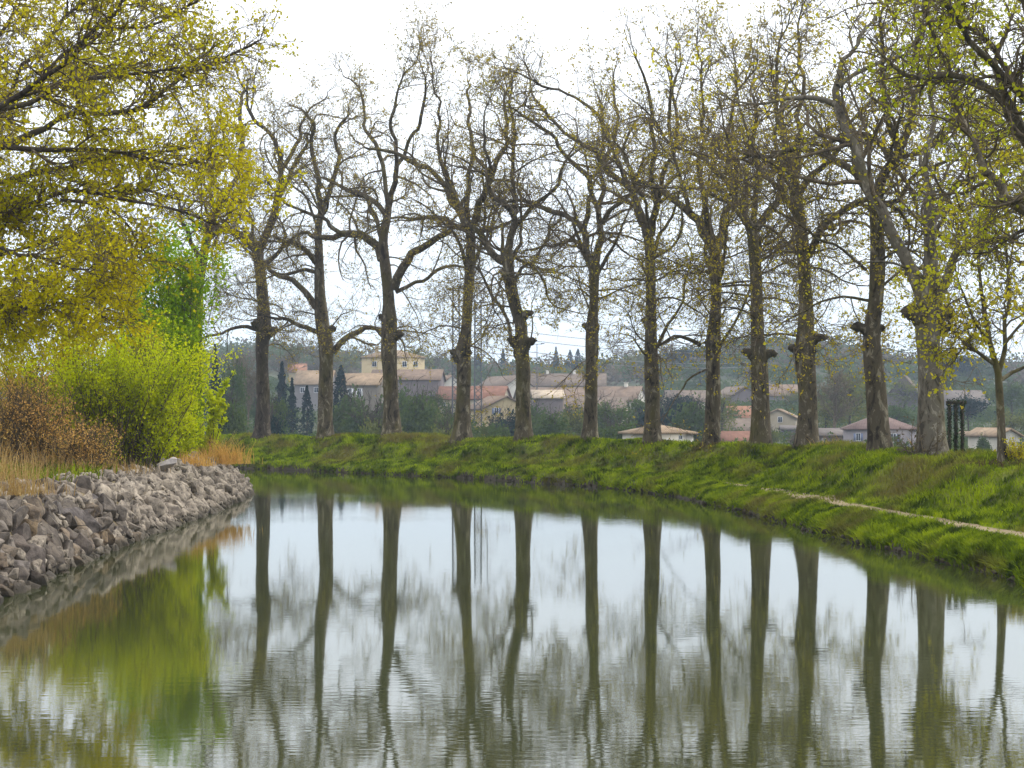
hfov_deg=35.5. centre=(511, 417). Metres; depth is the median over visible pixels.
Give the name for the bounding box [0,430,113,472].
reed clump
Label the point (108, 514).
bank stone
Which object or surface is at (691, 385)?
valley scrub
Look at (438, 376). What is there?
house
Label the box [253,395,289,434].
valley bush
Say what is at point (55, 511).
bank stone
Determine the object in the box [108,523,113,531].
bank stone
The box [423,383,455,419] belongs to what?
valley tree
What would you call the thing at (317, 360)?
bare tree
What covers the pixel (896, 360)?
bare tree
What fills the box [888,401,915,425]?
valley tree
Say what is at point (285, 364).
bare tree
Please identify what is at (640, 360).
valley tree
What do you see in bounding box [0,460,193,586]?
bank ground
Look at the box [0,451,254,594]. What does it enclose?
stone rubble
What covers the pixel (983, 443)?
valley bush
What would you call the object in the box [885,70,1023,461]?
young tree
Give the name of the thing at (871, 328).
plane tree
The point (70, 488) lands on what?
bank stone
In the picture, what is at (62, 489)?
bank stone
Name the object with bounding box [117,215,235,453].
young poplar
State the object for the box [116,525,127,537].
bank stone
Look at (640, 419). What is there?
valley bush
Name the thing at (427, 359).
valley tree
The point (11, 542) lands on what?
bank stone
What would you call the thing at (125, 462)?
reed clump
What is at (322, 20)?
sky
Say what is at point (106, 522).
bank stone
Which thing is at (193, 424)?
lime shrub
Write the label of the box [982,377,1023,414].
valley tree
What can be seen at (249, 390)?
bare tree
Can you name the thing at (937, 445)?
bare shrub
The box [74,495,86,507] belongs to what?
bank stone
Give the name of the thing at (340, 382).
cypress
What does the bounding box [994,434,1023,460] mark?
yellow shrub
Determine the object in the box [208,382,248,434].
valley bush
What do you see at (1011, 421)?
valley tree
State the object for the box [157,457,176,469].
stone block
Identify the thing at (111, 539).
bank stone
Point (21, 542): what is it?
bank stone
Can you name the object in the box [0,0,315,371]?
plane tree
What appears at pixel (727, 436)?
house
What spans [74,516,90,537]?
bank stone
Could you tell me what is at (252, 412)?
valley tree
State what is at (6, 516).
bank stone
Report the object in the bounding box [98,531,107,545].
bank stone
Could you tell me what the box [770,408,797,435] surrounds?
house
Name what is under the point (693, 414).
valley bush
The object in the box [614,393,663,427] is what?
valley tree
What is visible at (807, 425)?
plane tree
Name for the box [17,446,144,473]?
reed clump
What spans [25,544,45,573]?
bank stone
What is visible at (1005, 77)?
plane tree
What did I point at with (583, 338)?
power line
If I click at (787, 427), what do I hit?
house
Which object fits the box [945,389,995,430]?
pine tree
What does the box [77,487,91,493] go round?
bank stone
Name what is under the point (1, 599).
bank stone
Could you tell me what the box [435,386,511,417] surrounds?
house
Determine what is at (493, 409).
window
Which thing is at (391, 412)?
plane tree
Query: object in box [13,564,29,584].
bank stone
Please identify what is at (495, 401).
house
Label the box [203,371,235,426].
valley tree
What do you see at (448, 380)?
house
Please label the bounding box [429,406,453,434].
valley bush
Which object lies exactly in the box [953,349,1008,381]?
valley tree
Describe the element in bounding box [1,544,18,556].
bank stone
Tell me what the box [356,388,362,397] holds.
window
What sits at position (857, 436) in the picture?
window
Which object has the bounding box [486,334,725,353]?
power line
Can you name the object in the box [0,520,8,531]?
bank stone
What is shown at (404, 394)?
valley bush
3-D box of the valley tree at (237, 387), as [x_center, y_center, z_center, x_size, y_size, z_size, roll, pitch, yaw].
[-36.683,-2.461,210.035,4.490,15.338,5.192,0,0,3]
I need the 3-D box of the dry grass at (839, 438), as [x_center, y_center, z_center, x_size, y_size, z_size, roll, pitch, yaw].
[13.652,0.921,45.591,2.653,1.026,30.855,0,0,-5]
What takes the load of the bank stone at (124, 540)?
on the bank ground at (22, 496)
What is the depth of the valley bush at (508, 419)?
194.31 m
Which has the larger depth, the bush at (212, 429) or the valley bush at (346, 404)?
the valley bush at (346, 404)
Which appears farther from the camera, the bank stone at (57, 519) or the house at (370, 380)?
the house at (370, 380)
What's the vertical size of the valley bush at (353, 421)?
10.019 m
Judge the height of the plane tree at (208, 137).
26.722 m
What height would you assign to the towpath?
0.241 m
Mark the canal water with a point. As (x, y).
(286, 618)
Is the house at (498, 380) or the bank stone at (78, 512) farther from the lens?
the house at (498, 380)
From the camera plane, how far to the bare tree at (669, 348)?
539.02 m
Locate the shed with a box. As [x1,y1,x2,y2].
[618,425,697,441]
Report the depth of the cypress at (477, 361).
519.51 m
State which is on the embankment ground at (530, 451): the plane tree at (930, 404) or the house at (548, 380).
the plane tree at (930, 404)
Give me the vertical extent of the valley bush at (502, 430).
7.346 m
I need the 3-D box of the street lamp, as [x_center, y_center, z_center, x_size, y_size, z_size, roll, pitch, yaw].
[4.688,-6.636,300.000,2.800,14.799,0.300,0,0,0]
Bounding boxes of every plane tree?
[0,0,262,373]
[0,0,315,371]
[127,57,288,435]
[160,36,376,438]
[192,60,459,438]
[207,0,537,437]
[316,9,601,443]
[397,29,665,440]
[436,2,784,444]
[441,24,707,440]
[518,0,856,456]
[533,0,911,444]
[606,0,1023,454]
[638,0,1021,451]
[644,0,975,447]
[822,0,1023,305]
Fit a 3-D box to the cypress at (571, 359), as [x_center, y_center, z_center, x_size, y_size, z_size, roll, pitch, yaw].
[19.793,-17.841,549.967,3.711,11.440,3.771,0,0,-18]
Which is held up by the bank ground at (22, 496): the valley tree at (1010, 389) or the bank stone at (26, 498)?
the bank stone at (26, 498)
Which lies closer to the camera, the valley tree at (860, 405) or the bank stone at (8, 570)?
the bank stone at (8, 570)
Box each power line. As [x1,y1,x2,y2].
[483,309,742,330]
[484,352,738,367]
[485,346,750,363]
[486,326,749,345]
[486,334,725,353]
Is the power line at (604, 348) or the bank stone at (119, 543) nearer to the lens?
the bank stone at (119, 543)
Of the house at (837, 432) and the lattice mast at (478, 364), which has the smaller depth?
the lattice mast at (478, 364)
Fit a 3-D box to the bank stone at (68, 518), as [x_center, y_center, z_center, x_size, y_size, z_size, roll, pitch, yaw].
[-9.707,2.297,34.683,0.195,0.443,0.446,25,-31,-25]
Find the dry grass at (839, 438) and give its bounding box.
[806,431,915,447]
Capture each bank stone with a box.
[0,498,7,509]
[0,508,12,531]
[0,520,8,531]
[0,532,10,544]
[0,538,4,549]
[0,552,7,569]
[0,568,10,574]
[0,574,9,585]
[0,584,13,596]
[0,595,3,604]
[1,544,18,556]
[7,499,21,509]
[8,535,15,546]
[11,522,30,540]
[11,533,30,552]
[12,505,28,530]
[12,581,26,593]
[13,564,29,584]
[14,559,29,570]
[20,502,40,521]
[20,519,37,536]
[22,494,32,500]
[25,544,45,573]
[26,535,47,547]
[26,581,40,588]
[27,497,44,517]
[27,570,46,585]
[35,477,57,490]
[36,524,47,534]
[39,489,56,498]
[40,521,62,547]
[42,510,59,529]
[43,500,50,512]
[44,515,59,531]
[45,541,64,573]
[45,570,56,576]
[46,534,52,543]
[47,508,57,514]
[52,513,61,525]
[53,500,63,515]
[57,483,71,495]
[57,484,81,496]
[58,532,68,540]
[58,533,63,543]
[59,527,69,538]
[62,497,75,508]
[62,507,84,520]
[62,513,71,526]
[62,539,72,557]
[63,512,87,529]
[66,527,78,541]
[73,475,91,490]
[73,533,92,555]
[73,543,80,555]
[73,556,84,565]
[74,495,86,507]
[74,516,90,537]
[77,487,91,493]
[79,551,85,559]
[82,503,100,517]
[83,492,92,499]
[84,509,93,514]
[84,510,101,532]
[88,535,94,548]
[91,532,103,547]
[96,501,102,516]
[97,493,116,518]
[98,517,112,529]
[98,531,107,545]
[102,512,112,519]
[103,529,114,545]
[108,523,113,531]
[114,504,126,521]
[115,521,126,526]
[115,536,122,547]
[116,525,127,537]
[120,536,128,545]
[132,532,141,541]
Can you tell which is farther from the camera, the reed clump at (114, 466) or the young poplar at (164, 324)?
the young poplar at (164, 324)
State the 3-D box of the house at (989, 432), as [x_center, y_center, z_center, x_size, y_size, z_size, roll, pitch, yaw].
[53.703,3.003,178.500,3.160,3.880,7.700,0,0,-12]
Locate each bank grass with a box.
[0,450,199,481]
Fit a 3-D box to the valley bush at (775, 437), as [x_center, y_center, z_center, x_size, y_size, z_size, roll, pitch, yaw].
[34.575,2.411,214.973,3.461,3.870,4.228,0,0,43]
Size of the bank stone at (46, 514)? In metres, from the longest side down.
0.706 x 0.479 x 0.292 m
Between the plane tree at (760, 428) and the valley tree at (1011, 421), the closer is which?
the plane tree at (760, 428)
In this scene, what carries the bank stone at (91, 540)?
on the bank ground at (22, 496)
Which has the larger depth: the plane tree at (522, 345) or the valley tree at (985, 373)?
the valley tree at (985, 373)
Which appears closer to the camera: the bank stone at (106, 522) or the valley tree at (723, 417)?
the bank stone at (106, 522)
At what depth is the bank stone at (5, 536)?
28.88 m
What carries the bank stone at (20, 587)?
on the bank ground at (22, 496)
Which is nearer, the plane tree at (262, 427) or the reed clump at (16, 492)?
the reed clump at (16, 492)
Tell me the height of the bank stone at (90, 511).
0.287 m
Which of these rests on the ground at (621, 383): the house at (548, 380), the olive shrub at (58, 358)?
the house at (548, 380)
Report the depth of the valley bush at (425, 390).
199.92 m
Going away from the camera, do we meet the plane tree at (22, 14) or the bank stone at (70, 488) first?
the bank stone at (70, 488)
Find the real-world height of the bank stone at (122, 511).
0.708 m
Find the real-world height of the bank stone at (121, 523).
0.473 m
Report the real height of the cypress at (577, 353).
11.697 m
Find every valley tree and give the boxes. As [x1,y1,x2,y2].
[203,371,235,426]
[218,343,249,414]
[235,365,274,424]
[270,387,293,433]
[333,346,364,374]
[410,345,437,368]
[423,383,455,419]
[532,365,555,373]
[556,367,582,372]
[597,394,635,432]
[598,356,625,369]
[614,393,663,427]
[622,351,643,366]
[678,358,723,385]
[720,391,739,430]
[779,387,798,401]
[817,388,853,427]
[818,366,866,427]
[886,377,917,408]
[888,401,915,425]
[916,374,959,389]
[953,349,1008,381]
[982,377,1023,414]
[986,407,1023,432]
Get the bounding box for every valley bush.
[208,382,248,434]
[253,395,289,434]
[333,376,370,433]
[335,385,382,433]
[358,396,403,435]
[374,377,413,420]
[398,375,440,433]
[414,387,446,422]
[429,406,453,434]
[437,396,477,435]
[472,402,511,437]
[487,403,514,435]
[508,394,549,431]
[531,400,571,435]
[544,400,583,435]
[553,391,614,433]
[598,403,641,438]
[632,389,677,427]
[667,386,705,439]
[771,426,783,442]
[785,430,795,445]
[976,433,991,449]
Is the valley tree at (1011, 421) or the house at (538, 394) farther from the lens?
the house at (538, 394)
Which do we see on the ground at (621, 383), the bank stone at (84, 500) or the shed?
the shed
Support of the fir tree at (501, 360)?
on the ground at (621, 383)
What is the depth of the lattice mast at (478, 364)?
199.56 m
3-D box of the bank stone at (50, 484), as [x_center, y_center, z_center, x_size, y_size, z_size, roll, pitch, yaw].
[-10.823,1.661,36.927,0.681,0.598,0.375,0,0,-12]
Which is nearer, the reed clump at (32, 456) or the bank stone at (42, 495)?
the bank stone at (42, 495)
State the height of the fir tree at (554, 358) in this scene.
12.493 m
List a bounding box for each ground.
[0,361,1023,450]
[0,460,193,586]
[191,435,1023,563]
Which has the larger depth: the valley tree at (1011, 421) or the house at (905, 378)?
the house at (905, 378)
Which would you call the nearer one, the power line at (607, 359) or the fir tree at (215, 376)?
the fir tree at (215, 376)
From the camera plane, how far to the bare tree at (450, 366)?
499.89 m
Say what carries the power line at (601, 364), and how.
attached to the lattice mast at (478, 364)
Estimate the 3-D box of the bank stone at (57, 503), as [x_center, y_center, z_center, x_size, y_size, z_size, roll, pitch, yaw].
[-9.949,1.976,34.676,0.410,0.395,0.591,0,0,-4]
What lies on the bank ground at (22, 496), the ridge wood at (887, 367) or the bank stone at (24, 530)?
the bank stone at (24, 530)
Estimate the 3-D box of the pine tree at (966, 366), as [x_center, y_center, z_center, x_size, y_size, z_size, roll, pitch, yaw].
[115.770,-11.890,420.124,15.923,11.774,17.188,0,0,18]
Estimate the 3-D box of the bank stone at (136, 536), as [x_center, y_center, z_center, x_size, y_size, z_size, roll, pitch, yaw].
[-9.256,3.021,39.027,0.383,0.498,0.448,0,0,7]
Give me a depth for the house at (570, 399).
288.49 m
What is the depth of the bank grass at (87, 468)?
43.78 m
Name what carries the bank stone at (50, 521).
on the bank ground at (22, 496)
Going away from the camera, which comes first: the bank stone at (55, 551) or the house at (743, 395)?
the bank stone at (55, 551)
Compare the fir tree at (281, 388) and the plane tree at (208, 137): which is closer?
the plane tree at (208, 137)
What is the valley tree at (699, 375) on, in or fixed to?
on the ground at (621, 383)
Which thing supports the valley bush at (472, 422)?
on the ground at (621, 383)
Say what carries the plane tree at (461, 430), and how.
on the embankment ground at (530, 451)
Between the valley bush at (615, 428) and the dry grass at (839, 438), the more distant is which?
the valley bush at (615, 428)
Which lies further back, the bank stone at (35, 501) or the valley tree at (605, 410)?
the valley tree at (605, 410)
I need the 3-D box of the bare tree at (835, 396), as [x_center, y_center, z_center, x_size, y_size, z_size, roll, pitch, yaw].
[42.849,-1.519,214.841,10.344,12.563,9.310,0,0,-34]
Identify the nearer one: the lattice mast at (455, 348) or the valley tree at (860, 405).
the lattice mast at (455, 348)
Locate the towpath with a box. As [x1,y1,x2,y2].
[727,482,1023,536]
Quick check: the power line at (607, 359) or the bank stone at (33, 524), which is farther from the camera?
the power line at (607, 359)
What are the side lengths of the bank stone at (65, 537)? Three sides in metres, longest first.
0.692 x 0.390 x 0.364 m
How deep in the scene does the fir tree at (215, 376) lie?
189.81 m
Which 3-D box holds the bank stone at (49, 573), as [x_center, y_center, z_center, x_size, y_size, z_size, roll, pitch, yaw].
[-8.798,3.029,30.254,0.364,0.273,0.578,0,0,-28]
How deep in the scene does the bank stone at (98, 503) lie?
37.92 m
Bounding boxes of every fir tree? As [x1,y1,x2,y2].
[205,344,222,432]
[271,361,291,434]
[283,377,303,434]
[499,349,507,367]
[551,347,559,366]
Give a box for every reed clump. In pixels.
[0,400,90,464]
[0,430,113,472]
[0,431,70,483]
[0,459,78,495]
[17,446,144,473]
[90,453,170,473]
[171,446,229,466]
[191,431,263,464]
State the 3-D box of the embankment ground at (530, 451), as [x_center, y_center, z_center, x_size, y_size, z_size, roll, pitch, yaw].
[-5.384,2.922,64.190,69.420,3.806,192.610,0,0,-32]
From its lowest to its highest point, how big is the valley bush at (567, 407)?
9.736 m
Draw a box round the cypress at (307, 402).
[298,385,315,435]
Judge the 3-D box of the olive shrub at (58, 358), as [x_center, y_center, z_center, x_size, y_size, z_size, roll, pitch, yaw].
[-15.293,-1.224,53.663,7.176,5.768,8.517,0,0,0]
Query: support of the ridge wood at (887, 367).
on the ground at (621, 383)
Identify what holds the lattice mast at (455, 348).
on the ground at (621, 383)
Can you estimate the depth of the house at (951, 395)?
322.24 m
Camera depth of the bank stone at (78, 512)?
35.45 m
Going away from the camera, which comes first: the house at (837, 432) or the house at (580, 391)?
the house at (837, 432)
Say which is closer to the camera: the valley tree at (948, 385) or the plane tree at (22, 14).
the plane tree at (22, 14)
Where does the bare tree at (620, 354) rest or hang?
on the ground at (621, 383)
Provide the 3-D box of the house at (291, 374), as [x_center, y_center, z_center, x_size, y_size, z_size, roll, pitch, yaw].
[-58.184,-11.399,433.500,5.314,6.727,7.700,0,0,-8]
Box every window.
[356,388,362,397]
[492,408,500,413]
[854,433,862,440]
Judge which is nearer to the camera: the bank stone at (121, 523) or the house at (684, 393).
the bank stone at (121, 523)
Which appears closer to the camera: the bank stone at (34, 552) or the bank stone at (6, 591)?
the bank stone at (6, 591)
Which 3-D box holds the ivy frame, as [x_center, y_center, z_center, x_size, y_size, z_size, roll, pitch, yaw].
[15.299,0.592,55.127,0.736,2.614,0.402,0,0,0]
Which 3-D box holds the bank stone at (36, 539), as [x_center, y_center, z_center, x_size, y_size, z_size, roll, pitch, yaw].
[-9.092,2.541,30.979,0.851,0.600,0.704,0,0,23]
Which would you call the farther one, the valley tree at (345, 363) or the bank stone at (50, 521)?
the valley tree at (345, 363)
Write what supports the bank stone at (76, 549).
on the bank ground at (22, 496)
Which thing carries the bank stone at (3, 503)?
on the bank ground at (22, 496)
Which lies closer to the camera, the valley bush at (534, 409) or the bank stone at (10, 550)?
the bank stone at (10, 550)
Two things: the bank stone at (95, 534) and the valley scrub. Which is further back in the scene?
the valley scrub
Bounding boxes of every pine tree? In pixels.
[662,389,704,414]
[663,348,705,367]
[943,353,979,386]
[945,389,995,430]
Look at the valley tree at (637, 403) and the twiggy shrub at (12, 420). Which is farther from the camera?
the valley tree at (637, 403)
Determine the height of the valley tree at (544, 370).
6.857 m
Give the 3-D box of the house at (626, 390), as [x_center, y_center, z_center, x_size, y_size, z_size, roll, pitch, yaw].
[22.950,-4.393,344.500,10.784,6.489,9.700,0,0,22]
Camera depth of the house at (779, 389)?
351.92 m
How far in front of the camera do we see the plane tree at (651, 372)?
74.61 m
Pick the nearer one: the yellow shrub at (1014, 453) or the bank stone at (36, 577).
the bank stone at (36, 577)
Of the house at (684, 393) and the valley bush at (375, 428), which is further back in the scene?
the house at (684, 393)
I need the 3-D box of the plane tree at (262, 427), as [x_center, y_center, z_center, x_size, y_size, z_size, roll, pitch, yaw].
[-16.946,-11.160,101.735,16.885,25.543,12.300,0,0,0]
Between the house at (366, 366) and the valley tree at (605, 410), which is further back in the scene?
the house at (366, 366)
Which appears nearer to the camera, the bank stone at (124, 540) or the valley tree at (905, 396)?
the bank stone at (124, 540)
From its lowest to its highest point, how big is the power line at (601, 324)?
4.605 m
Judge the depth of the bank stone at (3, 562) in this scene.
27.74 m
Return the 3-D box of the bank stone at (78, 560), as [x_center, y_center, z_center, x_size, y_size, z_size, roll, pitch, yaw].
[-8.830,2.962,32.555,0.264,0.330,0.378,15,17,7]
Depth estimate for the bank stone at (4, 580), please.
26.90 m
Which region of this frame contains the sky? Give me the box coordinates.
[0,0,1023,377]
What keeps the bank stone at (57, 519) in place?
on the bank ground at (22, 496)
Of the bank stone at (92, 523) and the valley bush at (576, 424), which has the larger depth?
the valley bush at (576, 424)
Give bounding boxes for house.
[287,363,306,385]
[293,370,336,410]
[342,373,382,415]
[360,346,425,372]
[371,369,446,406]
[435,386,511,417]
[445,375,456,385]
[470,395,515,431]
[477,375,534,397]
[513,387,584,403]
[530,370,606,386]
[530,390,564,420]
[563,397,630,423]
[598,382,644,404]
[661,390,705,409]
[720,418,750,430]
[720,431,749,441]
[721,386,750,407]
[726,406,750,417]
[750,381,797,406]
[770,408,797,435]
[778,425,796,438]
[818,428,842,441]
[840,417,916,447]
[887,375,917,408]
[944,390,988,414]
[964,427,1023,450]
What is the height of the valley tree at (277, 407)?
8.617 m
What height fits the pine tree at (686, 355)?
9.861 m
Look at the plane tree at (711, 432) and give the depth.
69.74 m
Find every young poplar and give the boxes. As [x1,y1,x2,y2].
[102,271,198,452]
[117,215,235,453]
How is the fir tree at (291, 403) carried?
on the ground at (621, 383)
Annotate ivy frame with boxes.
[946,398,966,452]
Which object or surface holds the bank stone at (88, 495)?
on the bank ground at (22, 496)
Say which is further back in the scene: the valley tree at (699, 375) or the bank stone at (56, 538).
the valley tree at (699, 375)
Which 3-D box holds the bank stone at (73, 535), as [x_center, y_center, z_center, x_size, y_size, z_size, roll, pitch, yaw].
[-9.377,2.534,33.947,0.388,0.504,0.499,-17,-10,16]
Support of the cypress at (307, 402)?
on the ground at (621, 383)
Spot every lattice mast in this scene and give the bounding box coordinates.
[452,286,462,413]
[474,300,487,428]
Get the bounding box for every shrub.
[0,301,165,457]
[0,304,248,467]
[0,358,87,466]
[19,405,124,471]
[152,391,212,458]
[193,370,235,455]
[883,412,946,456]
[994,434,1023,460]
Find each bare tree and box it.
[230,347,249,403]
[232,349,271,431]
[268,350,311,383]
[297,342,341,369]
[422,346,450,368]
[442,349,455,373]
[609,348,639,363]
[658,341,678,362]
[816,360,866,427]
[882,354,912,372]
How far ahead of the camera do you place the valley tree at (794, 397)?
339.50 m
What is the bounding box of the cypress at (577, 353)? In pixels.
[574,349,583,368]
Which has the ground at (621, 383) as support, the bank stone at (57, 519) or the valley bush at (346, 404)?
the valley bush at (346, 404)
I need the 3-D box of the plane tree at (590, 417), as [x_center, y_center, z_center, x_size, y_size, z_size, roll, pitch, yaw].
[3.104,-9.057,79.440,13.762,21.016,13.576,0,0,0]
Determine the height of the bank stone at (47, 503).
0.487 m
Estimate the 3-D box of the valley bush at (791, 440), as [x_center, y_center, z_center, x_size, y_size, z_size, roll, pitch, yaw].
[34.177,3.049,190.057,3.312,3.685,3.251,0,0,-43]
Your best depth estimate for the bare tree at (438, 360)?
479.29 m
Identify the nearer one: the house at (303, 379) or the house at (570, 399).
the house at (570, 399)
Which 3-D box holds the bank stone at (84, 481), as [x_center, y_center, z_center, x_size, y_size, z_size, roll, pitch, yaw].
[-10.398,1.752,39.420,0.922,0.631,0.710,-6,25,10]
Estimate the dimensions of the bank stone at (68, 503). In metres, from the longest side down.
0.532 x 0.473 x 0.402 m
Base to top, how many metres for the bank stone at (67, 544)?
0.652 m
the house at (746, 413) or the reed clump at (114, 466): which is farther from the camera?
the house at (746, 413)
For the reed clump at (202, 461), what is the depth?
55.89 m
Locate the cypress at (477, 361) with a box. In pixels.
[471,354,484,372]
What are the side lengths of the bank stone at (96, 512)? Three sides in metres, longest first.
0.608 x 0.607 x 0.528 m
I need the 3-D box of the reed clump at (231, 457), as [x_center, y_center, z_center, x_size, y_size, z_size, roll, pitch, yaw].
[-11.047,1.059,61.959,3.439,1.442,2.993,0,0,34]
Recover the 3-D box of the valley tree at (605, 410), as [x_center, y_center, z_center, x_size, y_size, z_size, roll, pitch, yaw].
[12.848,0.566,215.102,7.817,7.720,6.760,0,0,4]
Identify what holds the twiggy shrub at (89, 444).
on the bank ground at (22, 496)
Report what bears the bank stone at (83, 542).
on the bank ground at (22, 496)
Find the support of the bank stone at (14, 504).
on the bank ground at (22, 496)
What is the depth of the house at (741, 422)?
257.06 m
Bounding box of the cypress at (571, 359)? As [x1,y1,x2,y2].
[564,350,573,368]
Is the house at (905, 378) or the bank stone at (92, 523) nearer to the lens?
the bank stone at (92, 523)
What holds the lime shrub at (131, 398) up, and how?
on the bank ground at (22, 496)
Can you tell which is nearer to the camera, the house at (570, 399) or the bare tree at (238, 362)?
the bare tree at (238, 362)
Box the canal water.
[0,468,1023,767]
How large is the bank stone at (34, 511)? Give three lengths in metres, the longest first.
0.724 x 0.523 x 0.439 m
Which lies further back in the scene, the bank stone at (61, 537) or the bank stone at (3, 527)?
the bank stone at (61, 537)
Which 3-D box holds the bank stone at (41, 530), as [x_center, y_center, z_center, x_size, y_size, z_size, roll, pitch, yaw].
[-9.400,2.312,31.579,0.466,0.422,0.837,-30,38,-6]
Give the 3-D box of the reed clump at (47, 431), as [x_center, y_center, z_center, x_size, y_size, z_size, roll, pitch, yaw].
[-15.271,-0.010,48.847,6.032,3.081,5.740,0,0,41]
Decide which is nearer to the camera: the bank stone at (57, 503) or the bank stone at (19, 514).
the bank stone at (19, 514)
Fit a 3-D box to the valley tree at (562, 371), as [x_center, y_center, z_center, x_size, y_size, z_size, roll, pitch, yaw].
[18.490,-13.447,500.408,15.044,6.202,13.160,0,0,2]
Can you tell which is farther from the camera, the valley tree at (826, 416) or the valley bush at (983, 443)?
the valley tree at (826, 416)
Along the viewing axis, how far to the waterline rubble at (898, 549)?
46.97 m
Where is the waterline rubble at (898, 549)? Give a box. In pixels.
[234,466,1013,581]
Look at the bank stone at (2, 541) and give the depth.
28.14 m
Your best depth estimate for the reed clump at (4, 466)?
38.99 m
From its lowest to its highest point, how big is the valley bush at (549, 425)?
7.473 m
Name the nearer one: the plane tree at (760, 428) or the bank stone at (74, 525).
the bank stone at (74, 525)
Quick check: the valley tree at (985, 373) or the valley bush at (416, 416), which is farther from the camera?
the valley tree at (985, 373)
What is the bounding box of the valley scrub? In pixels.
[203,370,1023,451]
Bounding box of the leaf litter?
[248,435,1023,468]
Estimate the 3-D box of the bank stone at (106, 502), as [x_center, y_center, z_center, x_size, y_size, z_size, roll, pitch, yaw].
[-9.867,2.182,38.639,0.663,0.672,0.754,15,-21,12]
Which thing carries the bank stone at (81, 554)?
on the bank ground at (22, 496)
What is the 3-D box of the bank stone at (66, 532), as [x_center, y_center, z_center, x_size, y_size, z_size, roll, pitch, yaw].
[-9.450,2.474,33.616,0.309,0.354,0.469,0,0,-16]
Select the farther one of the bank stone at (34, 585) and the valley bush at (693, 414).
the valley bush at (693, 414)
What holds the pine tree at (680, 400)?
on the ground at (621, 383)
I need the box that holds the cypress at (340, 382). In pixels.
[333,365,348,412]
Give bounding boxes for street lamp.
[536,343,543,389]
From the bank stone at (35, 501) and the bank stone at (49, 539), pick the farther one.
the bank stone at (35, 501)
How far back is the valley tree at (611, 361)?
555.93 m
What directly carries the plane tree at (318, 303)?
on the embankment ground at (530, 451)
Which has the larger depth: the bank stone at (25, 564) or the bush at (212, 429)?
the bush at (212, 429)
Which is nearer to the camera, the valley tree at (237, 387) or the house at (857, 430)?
the house at (857, 430)
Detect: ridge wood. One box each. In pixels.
[203,331,1023,385]

